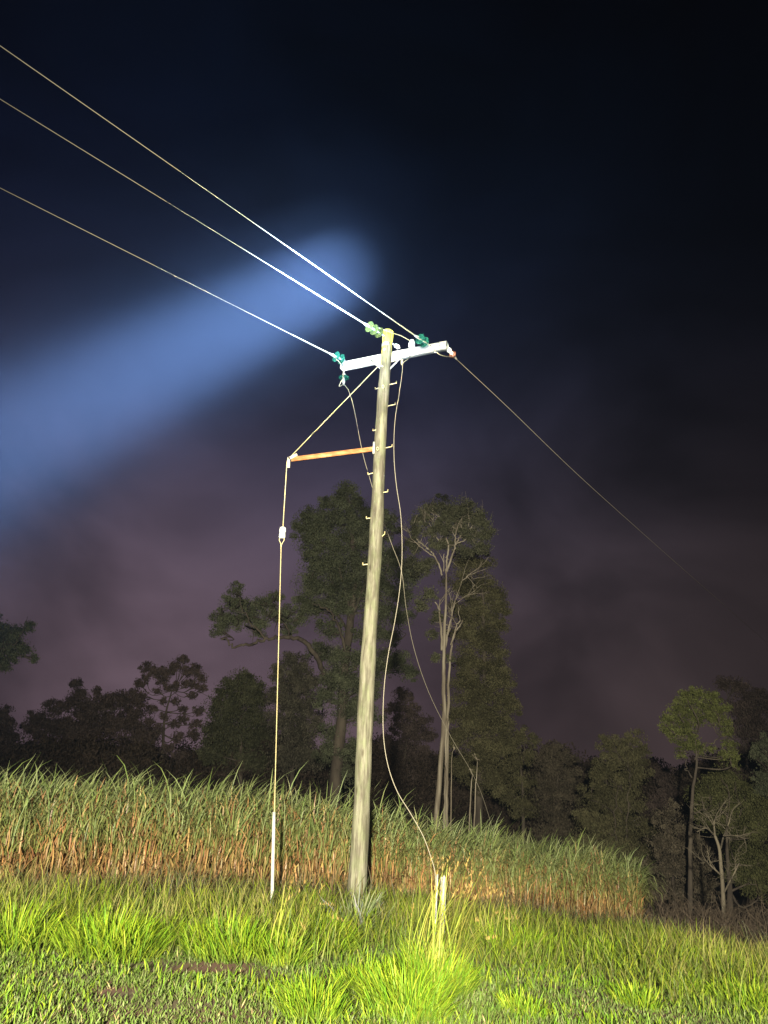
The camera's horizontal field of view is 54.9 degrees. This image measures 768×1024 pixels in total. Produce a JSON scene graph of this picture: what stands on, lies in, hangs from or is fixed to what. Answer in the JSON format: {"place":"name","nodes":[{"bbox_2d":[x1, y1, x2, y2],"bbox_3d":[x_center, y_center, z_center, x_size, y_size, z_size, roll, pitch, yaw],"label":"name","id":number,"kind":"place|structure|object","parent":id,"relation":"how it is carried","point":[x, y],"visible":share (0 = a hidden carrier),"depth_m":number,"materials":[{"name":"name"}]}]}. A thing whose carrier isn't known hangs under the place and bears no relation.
{"place":"outdoors","nodes":[
{"label":"outdoors","id":0,"kind":"place"},
{"bbox_2d":[244,861,365,969],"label":"seeding grass","id":1,"kind":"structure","parent":0,"point":[272,958],"depth_m":7.51,"materials":[{"name":"green plant"}]},
{"bbox_2d":[0,854,767,1023],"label":"verge grass","id":2,"kind":"structure","parent":0,"point":[658,940],"depth_m":9.88,"materials":[{"name":"green plant"}]},
{"bbox_2d":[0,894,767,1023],"bbox_3d":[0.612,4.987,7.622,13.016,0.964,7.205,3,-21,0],"label":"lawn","id":3,"kind":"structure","parent":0,"point":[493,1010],"depth_m":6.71,"materials":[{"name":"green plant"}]},
{"bbox_2d":[0,853,767,1023],"bbox_3d":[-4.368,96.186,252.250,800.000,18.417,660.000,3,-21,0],"label":"ground","id":4,"kind":"structure","parent":0,"point":[740,899],"depth_m":7.04,"materials":[{"name":"green plant"}]},
{"bbox_2d":[0,703,20,755],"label":"dark tree","id":5,"kind":"object","parent":4,"relation":"on","point":[7,726],"visible":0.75,"depth_m":56.94,"materials":[{"name":"green plant"}]},
{"bbox_2d":[0,613,39,673],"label":"overhanging tree","id":6,"kind":"object","parent":4,"relation":"on","point":[12,644],"visible":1,"depth_m":39.49,"materials":[{"name":"green plant"}]},
{"bbox_2d":[0,893,79,954],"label":"grass tussock","id":7,"kind":"object","parent":4,"relation":"on","point":[23,939],"depth_m":7.69,"materials":[{"name":"green plant"}]},
{"bbox_2d":[16,676,161,758],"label":"dark tree","id":8,"kind":"object","parent":4,"relation":"on","point":[89,718],"visible":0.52,"depth_m":63.13,"materials":[{"name":"green plant"}]},
{"bbox_2d":[42,897,179,964],"bbox_3d":[-2.784,4.258,7.605,1.462,0.603,1.300,3,-21,0],"label":"grass tussock","id":9,"kind":"object","parent":4,"relation":"on","point":[100,940],"depth_m":7.39,"materials":[{"name":"green plant"}]},
{"bbox_2d":[133,911,202,947],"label":"grass tussock","id":10,"kind":"object","parent":4,"relation":"on","point":[174,934],"depth_m":8.31,"materials":[{"name":"green plant"}]},
{"bbox_2d":[133,654,208,763],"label":"airy tree","id":11,"kind":"object","parent":4,"relation":"on","point":[166,673],"visible":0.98,"depth_m":60.19,"materials":[{"name":"green plant"}]},
{"bbox_2d":[170,901,287,963],"bbox_3d":[-1.627,4.417,7.837,1.298,0.565,1.152,3,-21,0],"label":"grass tussock","id":12,"kind":"object","parent":4,"relation":"on","point":[213,947],"depth_m":7.65,"materials":[{"name":"green plant"}]},
{"bbox_2d":[191,667,279,799],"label":"bushy tree","id":13,"kind":"object","parent":4,"relation":"on","point":[232,715],"visible":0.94,"depth_m":53.25,"materials":[{"name":"green plant"}]},
{"bbox_2d":[260,650,329,806],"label":"bushy tree","id":14,"kind":"object","parent":4,"relation":"on","point":[303,731],"visible":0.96,"depth_m":51.40,"materials":[{"name":"green plant"}]},
{"bbox_2d":[260,965,360,1023],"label":"grass tussock","id":15,"kind":"object","parent":4,"relation":"on","point":[295,1006],"depth_m":5.84,"materials":[{"name":"green plant"}]},
{"bbox_2d":[208,479,423,814],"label":"eucalyptus tree","id":16,"kind":"object","parent":4,"relation":"on","point":[312,526],"visible":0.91,"depth_m":45.53,"materials":[{"name":"green plant"}]},
{"bbox_2d":[272,906,367,955],"bbox_3d":[-0.738,4.781,8.495,1.244,0.524,1.119,3,-21,0],"label":"grass tussock","id":17,"kind":"object","parent":4,"relation":"on","point":[351,943],"depth_m":8.43,"materials":[{"name":"green plant"}]},
{"bbox_2d":[0,755,667,925],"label":"sugar cane","id":18,"kind":"object","parent":4,"relation":"on","point":[71,827],"visible":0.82,"depth_m":13.09,"materials":[{"name":"green plant"}]},
{"bbox_2d":[317,879,397,932],"bbox_3d":[-0.321,5.317,10.063,1.306,0.728,1.154,3,-21,0],"label":"grass tussock","id":19,"kind":"object","parent":4,"relation":"on","point":[377,900],"depth_m":9.95,"materials":[{"name":"green plant"}]},
{"bbox_2d":[287,328,447,903],"bbox_3d":[-0.403,1.386,13.587,3.080,10.965,0.787,0,-21,8],"label":"utility pole","id":20,"kind":"object","parent":4,"relation":"on","point":[358,863],"visible":0.96,"depth_m":13.25,"materials":[{"name":"brown wood"}]},
{"bbox_2d":[274,363,382,811],"bbox_3d":[-1.119,1.496,13.106,1.782,9.808,0.395,1,-21,4],"label":"guy wire","id":21,"kind":"object","parent":20,"relation":"attached to","point":[282,531],"visible":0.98,"depth_m":13.64,"materials":[{"name":"metal"}]},
{"bbox_2d":[270,812,275,905],"bbox_3d":[-1.718,5.391,11.435,0.159,1.398,0.050,-3,-22,15],"label":"guy guard","id":22,"kind":"object","parent":21,"relation":"attached to","point":[273,850],"visible":0.76,"depth_m":11.45,"materials":[{"name":"white plastic"}]},
{"bbox_2d":[330,351,346,364],"bbox_3d":[-0.959,-3.229,15.490,0.470,0.231,0.230,21,-27,-39],"label":"insulator","id":23,"kind":"object","parent":20,"relation":"attached to","point":[339,357],"visible":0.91,"depth_m":15.47,"materials":[{"name":"glass"}]},
{"bbox_2d":[0,188,329,353],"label":"power line","id":24,"kind":"object","parent":23,"relation":"attached to","point":[174,275],"visible":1,"depth_m":13.32,"materials":[{"name":"silver metal"}]},
{"bbox_2d":[331,354,343,386],"bbox_3d":[-0.877,-2.876,15.309,0.320,0.782,0.592,-11,-25,31],"label":"jumper wire","id":25,"kind":"object","parent":23,"relation":"hanging from","point":[342,369],"visible":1,"depth_m":15.09,"materials":[{"name":"silver metal"}]},
{"bbox_2d":[338,370,348,383],"bbox_3d":[-0.848,-2.844,15.644,0.228,0.361,0.230,3,-21,0],"label":"insulator","id":26,"kind":"object","parent":20,"relation":"attached to","point":[345,377],"visible":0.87,"depth_m":15.62,"materials":[{"name":"glass"}]},
{"bbox_2d":[344,384,492,829],"bbox_3d":[1.412,4.259,19.599,0.232,9.908,13.443,-6,-23,20],"label":"fallen conductor","id":27,"kind":"object","parent":26,"relation":"hanging from","point":[405,604],"visible":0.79,"depth_m":17.82,"materials":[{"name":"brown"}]},
{"bbox_2d":[363,321,384,337],"bbox_3d":[-0.207,-3.710,15.029,0.230,0.238,0.611,-17,-28,40],"label":"insulator","id":28,"kind":"object","parent":20,"relation":"attached to","point":[372,328],"visible":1,"depth_m":15.00,"materials":[{"name":"glass"}]},
{"bbox_2d":[0,99,363,322],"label":"power line","id":29,"kind":"object","parent":28,"relation":"attached to","point":[182,211],"visible":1,"depth_m":11.91,"materials":[{"name":"silver metal"}]},
{"bbox_2d":[383,359,435,888],"bbox_3d":[0.396,1.158,12.939,0.491,9.644,1.196,21,-28,-39],"label":"fallen conductor","id":30,"kind":"object","parent":20,"relation":"hanging from","point":[391,638],"visible":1,"depth_m":12.56,"materials":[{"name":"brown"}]},
{"bbox_2d":[415,334,428,347],"bbox_3d":[0.756,-3.429,14.773,0.230,0.230,0.470,-16,-28,39],"label":"insulator","id":31,"kind":"object","parent":20,"relation":"attached to","point":[421,342],"visible":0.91,"depth_m":14.76,"materials":[{"name":"glass"}]},
{"bbox_2d":[0,45,414,335],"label":"power line","id":32,"kind":"object","parent":31,"relation":"attached to","point":[203,187],"visible":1,"depth_m":11.05,"materials":[{"name":"silver metal"}]},
{"bbox_2d":[416,336,451,356],"bbox_3d":[1.161,-3.170,14.655,1.074,0.535,0.429,16,-25,-32],"label":"jumper wire","id":33,"kind":"object","parent":31,"relation":"hanging from","point":[433,348],"visible":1,"depth_m":14.36,"materials":[{"name":"silver metal"}]},
{"bbox_2d":[446,347,456,359],"bbox_3d":[1.372,-3.210,15.016,0.171,0.171,0.405,-18,-29,43],"label":"insulator","id":34,"kind":"object","parent":20,"relation":"attached to","point":[451,353],"visible":0.97,"depth_m":14.97,"materials":[{"name":"ceramic"}]},
{"bbox_2d":[457,360,765,641],"bbox_3d":[20.095,5.567,42.600,0.303,5.124,68.422,-11,-25,31],"label":"power line","id":35,"kind":"object","parent":34,"relation":"attached to","point":[585,481],"visible":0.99,"depth_m":20.32,"materials":[{"name":"grey metal"}]},
{"bbox_2d":[325,948,416,994],"bbox_3d":[-0.112,4.278,6.919,0.966,0.407,0.841,3,-21,0],"label":"grass tussock","id":36,"kind":"object","parent":4,"relation":"on","point":[347,977],"depth_m":6.86,"materials":[{"name":"green plant"}]},
{"bbox_2d":[0,729,767,892],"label":"distant wood","id":37,"kind":"object","parent":4,"relation":"on","point":[83,756],"visible":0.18,"depth_m":53.91,"materials":[{"name":"green plant"}]},
{"bbox_2d":[377,686,438,788],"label":"dark tree","id":38,"kind":"object","parent":4,"relation":"on","point":[410,730],"visible":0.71,"depth_m":59.27,"materials":[{"name":"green plant"}]},
{"bbox_2d":[349,955,470,1023],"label":"grass tussock","id":39,"kind":"object","parent":4,"relation":"on","point":[409,992],"depth_m":6.16,"materials":[{"name":"green plant"}]},
{"bbox_2d":[390,872,436,953],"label":"seeding grass","id":40,"kind":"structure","parent":4,"relation":"on","point":[404,936],"depth_m":8.82,"materials":[{"name":"green plant"}]},
{"bbox_2d":[435,874,437,934],"bbox_3d":[0.681,5.225,9.681,0.046,0.876,0.026,3,-21,0],"label":"marker stake","id":41,"kind":"object","parent":4,"relation":"on","point":[436,900],"visible":0.39,"depth_m":9.71,"materials":[{"name":"white plastic"}]},
{"bbox_2d":[441,875,444,927],"bbox_3d":[0.764,5.237,9.678,0.062,0.871,0.026,3,-21,0],"label":"marker stake","id":42,"kind":"object","parent":4,"relation":"on","point":[443,894],"visible":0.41,"depth_m":9.75,"materials":[{"name":"white plastic"}]},
{"bbox_2d":[372,852,516,999],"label":"seeding grass","id":43,"kind":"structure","parent":4,"relation":"on","point":[432,957],"depth_m":7.14,"materials":[{"name":"green plant"}]},
{"bbox_2d":[394,492,497,830],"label":"gum tree","id":44,"kind":"object","parent":4,"relation":"on","point":[456,515],"visible":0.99,"depth_m":43.89,"materials":[{"name":"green plant"}]},
{"bbox_2d":[450,742,458,830],"bbox_3d":[3.356,14.290,35.382,0.415,6.341,0.548,3,-21,0],"label":"sapling","id":45,"kind":"object","parent":4,"relation":"on","point":[454,746],"visible":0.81,"depth_m":35.71,"materials":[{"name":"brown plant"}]},
{"bbox_2d":[467,766,475,832],"bbox_3d":[4.182,14.845,35.145,0.564,5.351,0.520,3,-21,0],"label":"sapling","id":46,"kind":"object","parent":4,"relation":"on","point":[472,770],"visible":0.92,"depth_m":35.38,"materials":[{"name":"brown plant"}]},
{"bbox_2d":[470,753,478,833],"bbox_3d":[4.316,14.539,35.086,0.499,5.915,0.448,3,-21,0],"label":"sapling","id":47,"kind":"object","parent":4,"relation":"on","point":[475,756],"visible":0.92,"depth_m":35.53,"materials":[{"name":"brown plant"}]},
{"bbox_2d":[438,546,523,834],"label":"leafy tree","id":48,"kind":"object","parent":4,"relation":"on","point":[492,673],"visible":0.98,"depth_m":44.83,"materials":[{"name":"green plant"}]},
{"bbox_2d":[490,723,542,850],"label":"bushy tree","id":49,"kind":"object","parent":4,"relation":"on","point":[523,803],"visible":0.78,"depth_m":45.26,"materials":[{"name":"green plant"}]},
{"bbox_2d":[490,984,552,1022],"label":"grass tussock","id":50,"kind":"object","parent":4,"relation":"on","point":[517,1004],"depth_m":6.68,"materials":[{"name":"green plant"}]},
{"bbox_2d":[487,922,571,960],"bbox_3d":[1.916,5.688,9.884,1.219,0.511,1.027,3,-21,0],"label":"grass tussock","id":51,"kind":"object","parent":4,"relation":"on","point":[542,936],"depth_m":9.82,"materials":[{"name":"green plant"}]},
{"bbox_2d":[526,739,587,856],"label":"bushy tree","id":52,"kind":"object","parent":4,"relation":"on","point":[549,786],"visible":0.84,"depth_m":48.35,"materials":[{"name":"green plant"}]},
{"bbox_2d":[566,932,646,968],"bbox_3d":[2.999,5.945,10.062,1.227,0.447,1.089,3,-21,0],"label":"grass tussock","id":53,"kind":"object","parent":4,"relation":"on","point":[600,948],"depth_m":9.99,"materials":[{"name":"green plant"}]},
{"bbox_2d":[562,724,665,865],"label":"twin topped tree","id":54,"kind":"object","parent":4,"relation":"on","point":[621,798],"visible":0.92,"depth_m":40.83,"materials":[{"name":"green plant"}]},
{"bbox_2d":[606,977,668,1011],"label":"grass tussock","id":55,"kind":"object","parent":4,"relation":"on","point":[633,998],"depth_m":7.78,"materials":[{"name":"green plant"}]},
{"bbox_2d":[637,797,720,909],"bbox_3d":[14.301,16.464,35.503,3.811,5.204,2.479,3,-21,0],"label":"bushy tree","id":56,"kind":"object","parent":4,"relation":"on","point":[672,869],"visible":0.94,"depth_m":35.38,"materials":[{"name":"green plant"}]},
{"bbox_2d":[657,970,712,996],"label":"grass tussock","id":57,"kind":"object","parent":4,"relation":"on","point":[694,985],"depth_m":8.77,"materials":[{"name":"green plant"}]},
{"bbox_2d":[657,684,742,917],"bbox_3d":[14.677,12.989,33.787,3.901,10.133,1.832,7,-21,-10],"label":"bright tree","id":58,"kind":"object","parent":4,"relation":"on","point":[713,708],"visible":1,"depth_m":34.72,"materials":[{"name":"green plant"}]},
{"bbox_2d":[639,675,767,903],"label":"dark tree","id":59,"kind":"object","parent":4,"relation":"on","point":[754,725],"visible":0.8,"depth_m":54.00,"materials":[{"name":"green plant"}]},
{"bbox_2d":[643,881,767,946],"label":"scrub","id":60,"kind":"object","parent":4,"relation":"on","point":[675,915],"visible":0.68,"depth_m":21.01,"materials":[{"name":"green plant"}]},
{"bbox_2d":[668,941,755,978],"bbox_3d":[4.697,6.386,10.602,1.286,0.504,1.097,3,-21,0],"label":"grass tussock","id":61,"kind":"object","parent":4,"relation":"on","point":[716,958],"depth_m":10.53,"materials":[{"name":"green plant"}]},
{"bbox_2d":[683,793,753,923],"bbox_3d":[11.586,11.751,24.798,2.635,4.379,3.022,3,-21,0],"label":"bare tree","id":62,"kind":"object","parent":4,"relation":"on","point":[722,878],"visible":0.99,"depth_m":24.85,"materials":[{"name":"grey wood"}]},
{"bbox_2d":[683,763,767,918],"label":"bushy tree","id":63,"kind":"object","parent":4,"relation":"on","point":[759,826],"visible":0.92,"depth_m":35.19,"materials":[{"name":"green plant"}]},
{"bbox_2d":[699,972,767,1011],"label":"grass tussock","id":64,"kind":"object","parent":4,"relation":"on","point":[757,998],"depth_m":8.52,"materials":[{"name":"green plant"}]},
{"bbox_2d":[748,732,767,798],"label":"bushy tree","id":65,"kind":"object","parent":4,"relation":"on","point":[762,752],"visible":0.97,"depth_m":39.95,"materials":[{"name":"green plant"}]},
{"bbox_2d":[0,0,767,773],"label":"sky","id":66,"kind":"structure","parent":0,"point":[570,197],"materials":[{"name":"black"}]},
{"bbox_2d":[461,886,536,959],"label":"seeding grass","id":67,"kind":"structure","parent":0,"point":[491,933],"depth_m":9.61,"materials":[{"name":"green plant"}]}
]}

